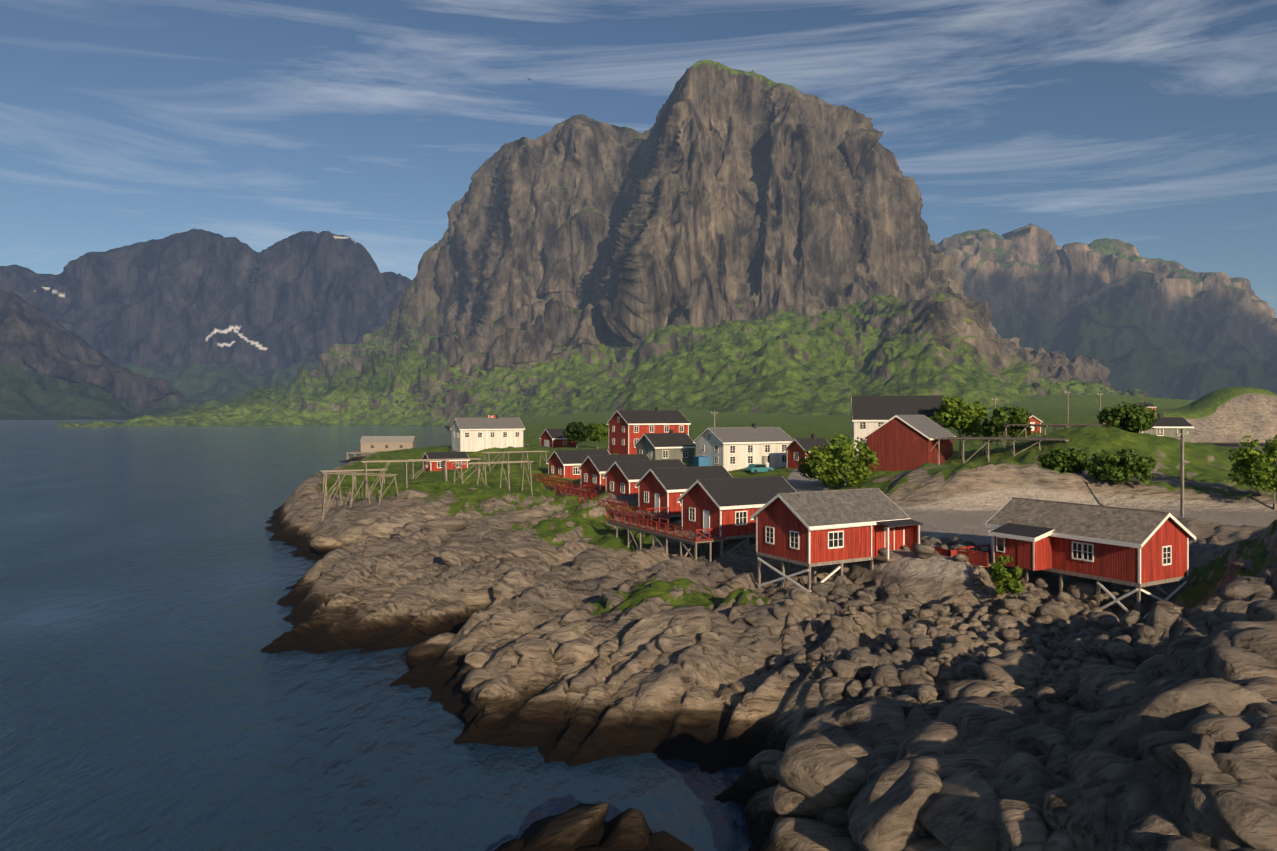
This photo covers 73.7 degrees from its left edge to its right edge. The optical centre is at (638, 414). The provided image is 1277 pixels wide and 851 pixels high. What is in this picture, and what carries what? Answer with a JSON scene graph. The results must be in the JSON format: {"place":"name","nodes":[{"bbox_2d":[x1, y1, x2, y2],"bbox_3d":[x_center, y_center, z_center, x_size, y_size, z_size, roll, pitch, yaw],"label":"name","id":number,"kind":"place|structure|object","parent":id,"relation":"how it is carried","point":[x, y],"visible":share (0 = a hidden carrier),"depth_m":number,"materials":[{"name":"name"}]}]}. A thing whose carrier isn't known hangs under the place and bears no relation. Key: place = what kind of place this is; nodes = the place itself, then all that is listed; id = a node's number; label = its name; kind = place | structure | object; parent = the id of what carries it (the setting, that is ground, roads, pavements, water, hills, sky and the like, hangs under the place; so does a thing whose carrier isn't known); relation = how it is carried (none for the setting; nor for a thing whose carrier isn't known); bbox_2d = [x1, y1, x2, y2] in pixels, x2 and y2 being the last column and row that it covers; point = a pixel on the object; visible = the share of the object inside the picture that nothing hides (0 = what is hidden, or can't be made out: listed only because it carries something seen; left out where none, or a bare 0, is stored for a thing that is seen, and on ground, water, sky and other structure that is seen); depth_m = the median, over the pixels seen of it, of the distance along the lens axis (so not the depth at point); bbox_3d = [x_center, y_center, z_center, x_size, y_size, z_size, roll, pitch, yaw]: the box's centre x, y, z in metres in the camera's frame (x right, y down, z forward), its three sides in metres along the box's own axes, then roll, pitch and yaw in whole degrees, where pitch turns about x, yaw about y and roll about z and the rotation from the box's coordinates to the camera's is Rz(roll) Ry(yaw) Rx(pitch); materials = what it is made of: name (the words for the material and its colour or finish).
{"place":"outdoors","nodes":[
{"label":"outdoors","id":0,"kind":"place"},
{"bbox_2d":[0,290,205,419],"bbox_3d":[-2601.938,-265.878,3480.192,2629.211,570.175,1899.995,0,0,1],"label":"spur","id":1,"kind":"structure","parent":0,"point":[51,369],"depth_m":2871.20,"materials":[{"name":"grey stone"}]},
{"bbox_2d":[0,229,411,401],"bbox_3d":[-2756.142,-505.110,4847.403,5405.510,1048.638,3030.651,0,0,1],"label":"mountain","id":2,"kind":"structure","parent":0,"point":[199,315],"depth_m":4412.16,"materials":[{"name":"grey stone"}]},
{"bbox_2d":[58,59,1147,426],"bbox_3d":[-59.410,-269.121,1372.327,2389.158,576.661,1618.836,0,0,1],"label":"mountain","id":3,"kind":"structure","parent":0,"point":[718,237],"depth_m":1260.97,"materials":[{"name":"grey stone"}]},
{"bbox_2d":[0,420,1264,850],"bbox_3d":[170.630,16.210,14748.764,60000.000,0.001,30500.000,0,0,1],"label":"water","id":4,"kind":"structure","parent":0,"point":[152,698],"depth_m":48.27,"materials":[{"name":"blue liquid"}]},
{"bbox_2d":[494,802,693,850],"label":"skerry","id":5,"kind":"structure","parent":4,"relation":"in","point":[583,827],"depth_m":30.92,"materials":[{"name":"stone"}]},
{"bbox_2d":[0,0,1276,317],"label":"sky","id":6,"kind":"structure","parent":0,"point":[1150,126],"materials":[{"name":"blue"}]},
{"bbox_2d":[260,387,1276,850],"bbox_3d":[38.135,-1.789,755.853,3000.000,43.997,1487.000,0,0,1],"label":"island terrain","id":7,"kind":"structure","parent":0,"point":[688,705],"depth_m":63.56,"materials":[{"name":"stone"}]},
{"bbox_2d":[322,469,387,496],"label":"fish rack","id":8,"kind":"object","parent":7,"relation":"on","point":[324,471],"visible":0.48,"depth_m":123.75,"materials":[{"name":"brown wood"}]},
{"bbox_2d":[322,472,397,520],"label":"fish rack","id":9,"kind":"object","parent":7,"relation":"on","point":[366,474],"visible":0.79,"depth_m":106.37,"materials":[{"name":"brown wood"}]},
{"bbox_2d":[347,436,415,459],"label":"quay warehouse","id":10,"kind":"structure","parent":7,"relation":"on","point":[372,444],"depth_m":304.14,"materials":[{"name":"beige paint"}]},
{"bbox_2d":[361,459,448,498],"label":"fish rack","id":11,"kind":"object","parent":7,"relation":"on","point":[404,461],"visible":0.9,"depth_m":113.61,"materials":[{"name":"brown wood"}]},
{"bbox_2d":[408,458,479,479],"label":"fish rack","id":12,"kind":"object","parent":7,"relation":"on","point":[412,470],"visible":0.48,"depth_m":137.74,"materials":[{"name":"brown wood"}]},
{"bbox_2d":[421,448,469,470],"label":"house","id":13,"kind":"structure","parent":7,"relation":"on","point":[436,465],"depth_m":158.48,"materials":[{"name":"paint"}]},
{"bbox_2d":[450,415,524,451],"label":"house","id":14,"kind":"structure","parent":7,"relation":"on","point":[473,434],"depth_m":207.20,"materials":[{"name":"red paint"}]},
{"bbox_2d":[452,461,533,494],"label":"fish rack","id":15,"kind":"object","parent":7,"relation":"on","point":[485,463],"visible":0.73,"depth_m":120.93,"materials":[{"name":"brown wood"}]},
{"bbox_2d":[482,451,547,472],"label":"fish rack","id":16,"kind":"object","parent":7,"relation":"on","point":[488,453],"visible":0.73,"depth_m":152.29,"materials":[{"name":"brown wood"}]},
{"bbox_2d":[271,488,785,752],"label":"shore rocks","id":17,"kind":"object","parent":7,"relation":"on","point":[646,641],"visible":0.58,"depth_m":49.47,"materials":[{"name":"stone"}]},
{"bbox_2d":[539,428,575,447],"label":"house","id":18,"kind":"structure","parent":7,"relation":"on","point":[554,437],"depth_m":227.11,"materials":[{"name":"paint"}]},
{"bbox_2d":[532,449,609,480],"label":"cabin","id":19,"kind":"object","parent":7,"relation":"on","point":[564,463],"visible":0.5,"depth_m":140.19,"materials":[{"name":"red paint"}]},
{"bbox_2d":[563,421,590,446],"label":"tree","id":20,"kind":"object","parent":7,"relation":"on","point":[579,432],"visible":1,"depth_m":213.35,"materials":[{"name":"green plant"}]},
{"bbox_2d":[537,454,650,494],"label":"cabin","id":21,"kind":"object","parent":7,"relation":"on","point":[593,469],"visible":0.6,"depth_m":122.80,"materials":[{"name":"red paint"}]},
{"bbox_2d":[587,423,608,448],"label":"tree","id":22,"kind":"object","parent":7,"relation":"on","point":[599,432],"visible":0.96,"depth_m":215.87,"materials":[{"name":"green plant"}]},
{"bbox_2d":[555,459,685,497],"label":"cabin","id":23,"kind":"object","parent":7,"relation":"on","point":[623,477],"visible":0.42,"depth_m":107.95,"materials":[{"name":"red paint"}]},
{"bbox_2d":[606,407,690,454],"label":"red house","id":24,"kind":"structure","parent":7,"relation":"on","point":[628,429],"depth_m":171.41,"materials":[{"name":"paint"}]},
{"bbox_2d":[578,466,732,526],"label":"cabin","id":25,"kind":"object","parent":7,"relation":"on","point":[661,491],"visible":0.54,"depth_m":93.32,"materials":[{"name":"red paint"}]},
{"bbox_2d":[634,430,695,462],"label":"grey house","id":26,"kind":"structure","parent":7,"relation":"on","point":[671,444],"depth_m":147.58,"materials":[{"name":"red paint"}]},
{"bbox_2d":[607,476,796,560],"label":"cabin","id":27,"kind":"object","parent":7,"relation":"on","point":[721,510],"visible":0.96,"depth_m":76.78,"materials":[{"name":"red paint"}]},
{"bbox_2d":[693,456,710,466],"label":"blue container","id":28,"kind":"object","parent":7,"relation":"on","point":[701,460],"visible":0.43,"depth_m":138.43,"materials":[{"name":"metal"}]},
{"bbox_2d":[693,423,792,470],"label":"white long house","id":29,"kind":"structure","parent":7,"relation":"on","point":[731,448],"depth_m":139.25,"materials":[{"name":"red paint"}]},
{"bbox_2d":[745,464,773,473],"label":"teal car","id":30,"kind":"object","parent":7,"relation":"on","point":[754,468],"visible":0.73,"depth_m":130.68,"materials":[{"name":"teal paint"}]},
{"bbox_2d":[784,434,831,468],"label":"red house","id":31,"kind":"structure","parent":7,"relation":"on","point":[795,448],"depth_m":133.45,"materials":[{"name":"paint"}]},
{"bbox_2d":[798,448,844,484],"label":"tree","id":32,"kind":"object","parent":7,"relation":"on","point":[805,468],"visible":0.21,"depth_m":108.60,"materials":[{"name":"green plant"}]},
{"bbox_2d":[750,488,922,591],"bbox_3d":[15.200,9.993,65.682,10.160,8.192,8.230,0,0,-29],"label":"cabin","id":33,"kind":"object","parent":7,"relation":"on","point":[819,529],"visible":0.9,"depth_m":63.93,"materials":[{"name":"red paint"}]},
{"bbox_2d":[808,433,879,487],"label":"bush","id":34,"kind":"object","parent":7,"relation":"on","point":[824,464],"visible":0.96,"depth_m":101.82,"materials":[{"name":"green plant"}]},
{"bbox_2d":[851,392,945,455],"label":"white house","id":35,"kind":"structure","parent":7,"relation":"on","point":[869,414],"depth_m":156.48,"materials":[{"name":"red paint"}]},
{"bbox_2d":[863,415,955,471],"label":"barn","id":36,"kind":"structure","parent":7,"relation":"on","point":[893,444],"depth_m":118.69,"materials":[{"name":"red paint"}]},
{"bbox_2d":[931,546,956,556],"bbox_3d":[22.099,10.755,63.132,0.748,1.810,3.429,0,0,-33],"label":"red fence","id":37,"kind":"object","parent":7,"relation":"on","point":[947,552],"visible":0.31,"depth_m":62.19,"materials":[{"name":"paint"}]},
{"bbox_2d":[929,396,987,450],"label":"tree","id":38,"kind":"object","parent":7,"relation":"on","point":[957,413],"visible":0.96,"depth_m":147.23,"materials":[{"name":"green plant"}]},
{"bbox_2d":[914,432,1068,464],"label":"fish rack","id":39,"kind":"structure","parent":7,"relation":"on","point":[988,439],"depth_m":115.72,"materials":[{"name":"brown wood"}]},
{"bbox_2d":[730,559,1276,850],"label":"shore rocks","id":40,"kind":"object","parent":7,"relation":"on","point":[971,773],"visible":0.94,"depth_m":27.05,"materials":[{"name":"grey stone"}]},
{"bbox_2d":[980,406,1031,442],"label":"tree","id":41,"kind":"object","parent":7,"relation":"on","point":[1012,415],"visible":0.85,"depth_m":139.05,"materials":[{"name":"green plant"}]},
{"bbox_2d":[990,555,1025,598],"bbox_3d":[24.721,11.041,56.952,2.103,3.153,2.370,0,0,1],"label":"bush","id":42,"kind":"object","parent":7,"relation":"on","point":[1012,585],"visible":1,"depth_m":56.69,"materials":[{"name":"green plant"}]},
{"bbox_2d":[1028,413,1042,432],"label":"house","id":43,"kind":"structure","parent":7,"relation":"on","point":[1034,420],"depth_m":201.16,"materials":[{"name":"red paint"}]},
{"bbox_2d":[1037,447,1087,473],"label":"bush","id":44,"kind":"object","parent":7,"relation":"on","point":[1061,459],"visible":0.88,"depth_m":96.06,"materials":[{"name":"green plant"}]},
{"bbox_2d":[1065,390,1070,427],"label":"utility pole","id":45,"kind":"object","parent":7,"relation":"on","point":[1067,392],"visible":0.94,"depth_m":198.53,"materials":[{"name":"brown wood"}]},
{"bbox_2d":[996,424,1145,446],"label":"fish rack","id":46,"kind":"object","parent":7,"relation":"on","point":[1054,425],"visible":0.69,"depth_m":136.84,"materials":[{"name":"brown wood"}]},
{"bbox_2d":[957,497,1195,617],"bbox_3d":[30.084,10.033,59.332,9.480,7.419,11.660,0,0,-29],"label":"cabin","id":47,"kind":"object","parent":7,"relation":"on","point":[1138,548],"visible":0.9,"depth_m":57.25,"materials":[{"name":"red paint"}]},
{"bbox_2d":[1097,393,1101,423],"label":"utility pole","id":48,"kind":"object","parent":7,"relation":"on","point":[1099,394],"visible":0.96,"depth_m":213.34,"materials":[{"name":"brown wood"}]},
{"bbox_2d":[1082,449,1155,485],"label":"bush","id":49,"kind":"object","parent":7,"relation":"on","point":[1125,466],"visible":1,"depth_m":91.69,"materials":[{"name":"green plant"}]},
{"bbox_2d":[1096,402,1157,432],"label":"bush","id":50,"kind":"object","parent":7,"relation":"on","point":[1128,418],"visible":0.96,"depth_m":119.56,"materials":[{"name":"green plant"}]},
{"bbox_2d":[1133,401,1155,413],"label":"red house","id":51,"kind":"structure","parent":7,"relation":"on","point":[1150,405],"depth_m":425.09,"materials":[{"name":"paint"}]},
{"bbox_2d":[1118,414,1193,442],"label":"house","id":52,"kind":"structure","parent":7,"relation":"on","point":[1168,426],"depth_m":145.70,"materials":[{"name":"white paint"}]},
{"bbox_2d":[1176,429,1188,516],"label":"utility pole","id":53,"kind":"object","parent":7,"relation":"on","point":[1181,434],"depth_m":83.04,"materials":[{"name":"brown wood"}]},
{"bbox_2d":[1228,434,1276,509],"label":"tree","id":54,"kind":"object","parent":7,"relation":"on","point":[1246,459],"visible":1,"depth_m":86.66,"materials":[{"name":"green plant"}]},
{"bbox_2d":[937,223,1276,399],"bbox_3d":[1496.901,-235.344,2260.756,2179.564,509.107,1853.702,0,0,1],"label":"mountain","id":55,"kind":"structure","parent":0,"point":[1128,315],"depth_m":1914.68,"materials":[{"name":"grey stone"}]}
]}

